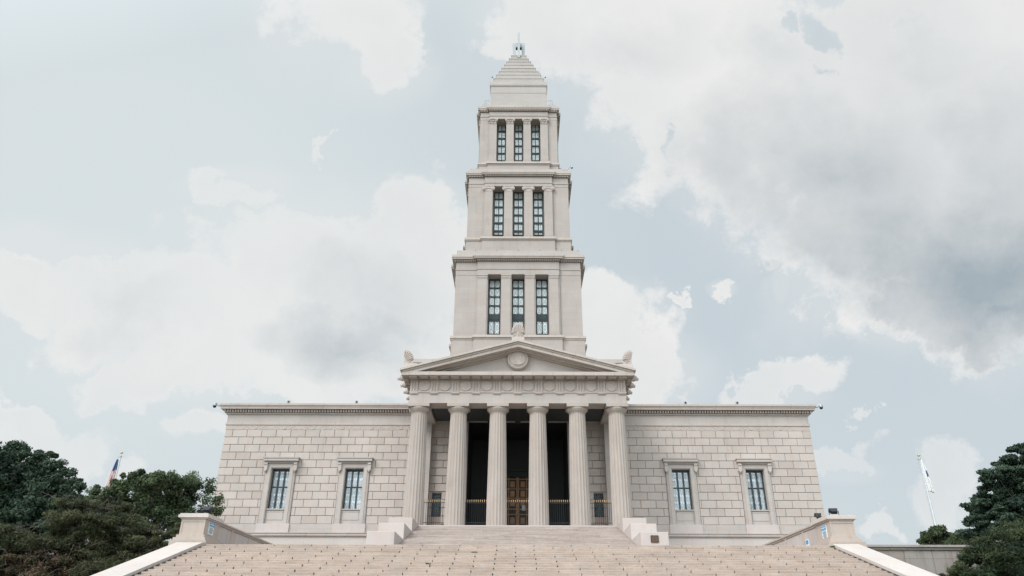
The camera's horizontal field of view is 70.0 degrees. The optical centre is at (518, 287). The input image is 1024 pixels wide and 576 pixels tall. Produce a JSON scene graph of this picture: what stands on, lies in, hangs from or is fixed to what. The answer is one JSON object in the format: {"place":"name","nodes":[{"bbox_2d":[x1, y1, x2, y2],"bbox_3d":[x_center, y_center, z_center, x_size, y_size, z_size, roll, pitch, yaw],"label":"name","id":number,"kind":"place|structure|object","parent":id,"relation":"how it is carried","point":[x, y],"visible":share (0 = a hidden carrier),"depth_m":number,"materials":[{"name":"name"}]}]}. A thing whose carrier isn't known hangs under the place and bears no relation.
{"place":"outdoors","nodes":[
{"label":"outdoors","id":0,"kind":"place"},
{"bbox_2d":[0,0,1023,544],"label":"sky","id":1,"kind":"structure","parent":0,"point":[203,203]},
{"bbox_3d":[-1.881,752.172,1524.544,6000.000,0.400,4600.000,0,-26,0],"label":"ground","id":2,"kind":"structure","parent":0,"visible":0},
{"bbox_2d":[0,439,87,538],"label":"broadleaf tree","id":3,"kind":"object","parent":2,"relation":"on","point":[27,484],"visible":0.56,"depth_m":50.19,"materials":[{"name":"green plant"}]},
{"bbox_2d":[0,493,180,575],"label":"cedar tree","id":4,"kind":"object","parent":2,"relation":"on","point":[27,552],"visible":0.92,"depth_m":42.56,"materials":[{"name":"green plant"}]},
{"bbox_2d":[55,469,225,553],"bbox_3d":[-24.545,17.616,46.442,11.371,12.715,5.467,0,-26,0],"label":"broadleaf tree","id":5,"kind":"object","parent":2,"relation":"on","point":[153,502],"visible":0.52,"depth_m":47.72,"materials":[{"name":"green plant"}]},
{"bbox_2d":[91,542,206,575],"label":"stair cheek wall","id":6,"kind":"structure","parent":2,"relation":"on","point":[143,563],"depth_m":35.16,"materials":[{"name":"stone"}]},
{"bbox_2d":[135,544,893,575],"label":"wide staircase","id":7,"kind":"structure","parent":2,"relation":"on","point":[450,560],"depth_m":35.87,"materials":[{"name":"stone"}]},
{"bbox_2d":[398,526,636,544],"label":"portico staircase","id":8,"kind":"structure","parent":7,"relation":"on","point":[505,535],"depth_m":51.41,"materials":[{"name":"stone"}]},
{"bbox_2d":[828,544,938,575],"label":"stair cheek wall","id":9,"kind":"structure","parent":2,"relation":"on","point":[888,564],"depth_m":35.36,"materials":[{"name":"stone"}]},
{"bbox_2d":[867,545,1017,574],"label":"retaining wall","id":10,"kind":"structure","parent":2,"relation":"on","point":[936,559],"depth_m":45.29,"materials":[{"name":"stone"}]},
{"bbox_2d":[938,518,1023,575],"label":"yew bush","id":11,"kind":"object","parent":2,"relation":"on","point":[996,558],"visible":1,"depth_m":41.18,"materials":[{"name":"green plant"}]},
{"bbox_2d":[953,442,1023,544],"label":"broadleaf tree","id":12,"kind":"object","parent":2,"relation":"on","point":[1003,501],"visible":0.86,"depth_m":50.18,"materials":[{"name":"green plant"}]},
{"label":"terrace","id":13,"kind":"structure","parent":2,"relation":"on","visible":0},
{"bbox_2d":[114,452,122,478],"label":"flagpole","id":14,"kind":"object","parent":13,"relation":"on","point":[120,456],"visible":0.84,"depth_m":69.59,"materials":[{"name":"metal"}]},
{"bbox_2d":[105,459,118,488],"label":"flag","id":15,"kind":"object","parent":14,"relation":"hanging from","point":[113,473],"visible":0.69,"depth_m":69.26,"materials":[{"name":"fabric"}]},
{"bbox_2d":[168,513,223,545],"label":"stair pier","id":16,"kind":"structure","parent":13,"relation":"on","point":[194,527],"depth_m":41.35,"materials":[{"name":"stone"}]},
{"bbox_2d":[201,506,212,514],"bbox_3d":[-17.982,12.865,42.232,0.580,0.498,0.426,0,-26,0],"label":"floodlight","id":17,"kind":"object","parent":16,"relation":"on","point":[206,509],"visible":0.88,"depth_m":42.20,"materials":[{"name":"black metal"}]},
{"bbox_2d":[207,522,214,535],"bbox_3d":[-17.667,13.858,42.086,0.053,0.687,0.700,0,-26,0],"label":"notice sign","id":18,"kind":"object","parent":16,"relation":"attached to","point":[211,528],"visible":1,"depth_m":42.06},
{"bbox_2d":[218,523,271,543],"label":"terrace parapet","id":19,"kind":"structure","parent":13,"relation":"on","point":[228,534],"depth_m":46.10,"materials":[{"name":"stone"}]},
{"bbox_2d":[366,517,418,544],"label":"stepped plinth","id":20,"kind":"structure","parent":13,"relation":"on","point":[395,531],"depth_m":49.52,"materials":[{"name":"stone"}]},
{"bbox_2d":[212,33,824,545],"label":"memorial building","id":21,"kind":"structure","parent":13,"relation":"on","point":[516,399],"depth_m":66.77,"materials":[{"name":"stone"}]},
{"bbox_2d":[423,499,444,524],"bbox_3d":[-6.796,18.261,59.158,1.880,2.257,0.068,0,-26,0],"label":"iron railing","id":22,"kind":"object","parent":21,"relation":"on","point":[428,502],"visible":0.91,"depth_m":59.19,"materials":[{"name":"metal"}]},
{"bbox_2d":[431,493,441,516],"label":"grilled window","id":23,"kind":"structure","parent":21,"relation":"in","point":[435,496],"depth_m":65.25,"materials":[{"name":"glass"}]},
{"bbox_2d":[465,500,486,524],"bbox_3d":[-3.431,18.270,59.158,1.890,2.257,0.068,0,-26,0],"label":"iron railing","id":24,"kind":"object","parent":21,"relation":"on","point":[473,522],"visible":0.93,"depth_m":59.26,"materials":[{"name":"metal"}]},
{"bbox_2d":[488,279,500,334],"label":"tower window","id":25,"kind":"structure","parent":21,"relation":"in","point":[494,284],"depth_m":96.26,"materials":[{"name":"clear glass"}]},
{"bbox_2d":[494,192,502,235],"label":"tower window","id":26,"kind":"structure","parent":21,"relation":"in","point":[498,196],"depth_m":104.04,"materials":[{"name":"clear glass"}]},
{"bbox_2d":[498,125,505,160],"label":"tower window","id":27,"kind":"structure","parent":21,"relation":"in","point":[501,129],"depth_m":111.26,"materials":[{"name":"clear glass"}]},
{"bbox_2d":[507,477,517,524],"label":"bronze door","id":28,"kind":"structure","parent":21,"relation":"in","point":[512,482],"depth_m":72.27,"materials":[{"name":"gold metal"}]},
{"bbox_2d":[512,279,523,334],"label":"tower window","id":29,"kind":"structure","parent":21,"relation":"in","point":[518,284],"depth_m":96.59,"materials":[{"name":"clear glass"}]},
{"bbox_2d":[514,192,522,235],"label":"tower window","id":30,"kind":"structure","parent":21,"relation":"in","point":[518,196],"depth_m":104.04,"materials":[{"name":"clear glass"}]},
{"bbox_2d":[515,125,521,160],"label":"tower window","id":31,"kind":"structure","parent":21,"relation":"in","point":[518,129],"depth_m":111.23,"materials":[{"name":"clear glass"}]},
{"bbox_2d":[511,500,528,524],"bbox_3d":[-0.046,18.278,59.158,1.920,2.257,0.068,0,-26,0],"label":"iron railing","id":32,"kind":"object","parent":21,"relation":"on","point":[517,510],"visible":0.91,"depth_m":59.30,"materials":[{"name":"metal"}]},
{"bbox_2d":[518,477,528,524],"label":"bronze door","id":33,"kind":"structure","parent":21,"relation":"in","point":[523,482],"depth_m":72.24,"materials":[{"name":"gold metal"}]},
{"bbox_2d":[532,125,538,160],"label":"tower window","id":34,"kind":"structure","parent":21,"relation":"in","point":[535,129],"depth_m":111.25,"materials":[{"name":"clear glass"}]},
{"bbox_2d":[533,192,542,235],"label":"tower window","id":35,"kind":"structure","parent":21,"relation":"in","point":[537,196],"depth_m":104.10,"materials":[{"name":"clear glass"}]},
{"bbox_2d":[536,279,547,334],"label":"tower window","id":36,"kind":"structure","parent":21,"relation":"in","point":[541,285],"depth_m":96.26,"materials":[{"name":"clear glass"}]},
{"bbox_2d":[550,500,569,524],"bbox_3d":[3.339,18.287,59.158,1.890,2.257,0.068,0,-26,0],"label":"iron railing","id":37,"kind":"object","parent":21,"relation":"on","point":[561,511],"visible":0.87,"depth_m":59.25,"materials":[{"name":"metal"}]},
{"bbox_2d":[594,493,603,516],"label":"grilled window","id":38,"kind":"structure","parent":21,"relation":"in","point":[597,496],"depth_m":65.22,"materials":[{"name":"glass"}]},
{"bbox_2d":[592,500,611,525],"bbox_3d":[6.704,18.295,59.158,1.880,2.257,0.068,0,-26,0],"label":"iron railing","id":39,"kind":"object","parent":21,"relation":"on","point":[598,508],"visible":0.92,"depth_m":59.23,"materials":[{"name":"metal"}]},
{"bbox_2d":[616,518,668,544],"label":"stepped plinth","id":40,"kind":"structure","parent":13,"relation":"on","point":[638,531],"depth_m":49.59,"materials":[{"name":"stone"}]},
{"bbox_2d":[650,535,658,542],"bbox_3d":[8.521,15.668,45.654,0.480,0.420,0.054,0,-26,0],"label":"bronze plaque","id":41,"kind":"object","parent":40,"relation":"attached to","point":[654,538],"visible":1,"depth_m":45.63,"materials":[{"name":"brown metal"}]},
{"bbox_2d":[764,525,817,545],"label":"terrace parapet","id":42,"kind":"structure","parent":13,"relation":"on","point":[799,537],"depth_m":46.24,"materials":[{"name":"stone"}]},
{"bbox_2d":[811,515,866,547],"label":"stair pier","id":43,"kind":"structure","parent":13,"relation":"on","point":[840,529],"depth_m":41.34,"materials":[{"name":"stone"}]},
{"bbox_2d":[814,513,820,518],"bbox_3d":[17.796,13.594,43.432,0.379,0.410,0.551,-4,-27,9],"label":"floodlight","id":44,"kind":"object","parent":43,"relation":"on","point":[817,515],"visible":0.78,"depth_m":43.31,"materials":[{"name":"black metal"}]},
{"bbox_2d":[821,525,827,538],"bbox_3d":[17.597,14.051,42.035,0.053,0.714,0.700,0,-26,0],"label":"notice sign","id":45,"kind":"object","parent":43,"relation":"attached to","point":[824,531],"visible":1,"depth_m":41.97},
{"bbox_2d":[828,508,838,514],"bbox_3d":[18.187,12.923,42.137,0.551,0.473,0.404,-2,-26,4],"label":"floodlight","id":46,"kind":"object","parent":43,"relation":"on","point":[833,511],"visible":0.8,"depth_m":42.09,"materials":[{"name":"black metal"}]},
{"bbox_2d":[917,454,936,525],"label":"flagpole","id":47,"kind":"object","parent":13,"relation":"on","point":[930,508],"visible":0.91,"depth_m":68.47,"materials":[{"name":"metal"}]},
{"bbox_2d":[921,460,934,492],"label":"flag","id":48,"kind":"object","parent":47,"relation":"hanging from","point":[928,483],"visible":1,"depth_m":69.00,"materials":[{"name":"fabric"}]},
{"bbox_2d":[916,524,952,544],"bbox_3d":[33.900,21.239,58.805,3.609,4.107,2.863,0,-26,0],"label":"broadleaf tree","id":49,"kind":"object","parent":13,"relation":"on","point":[936,535],"visible":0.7,"depth_m":58.78,"materials":[{"name":"green plant"}]},
{"bbox_2d":[943,529,968,544],"bbox_3d":[33.107,19.544,54.250,2.817,3.139,2.347,20,-32,-35],"label":"broadleaf tree","id":50,"kind":"object","parent":13,"relation":"on","point":[954,540],"visible":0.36,"depth_m":53.99,"materials":[{"name":"green plant"}]}
]}

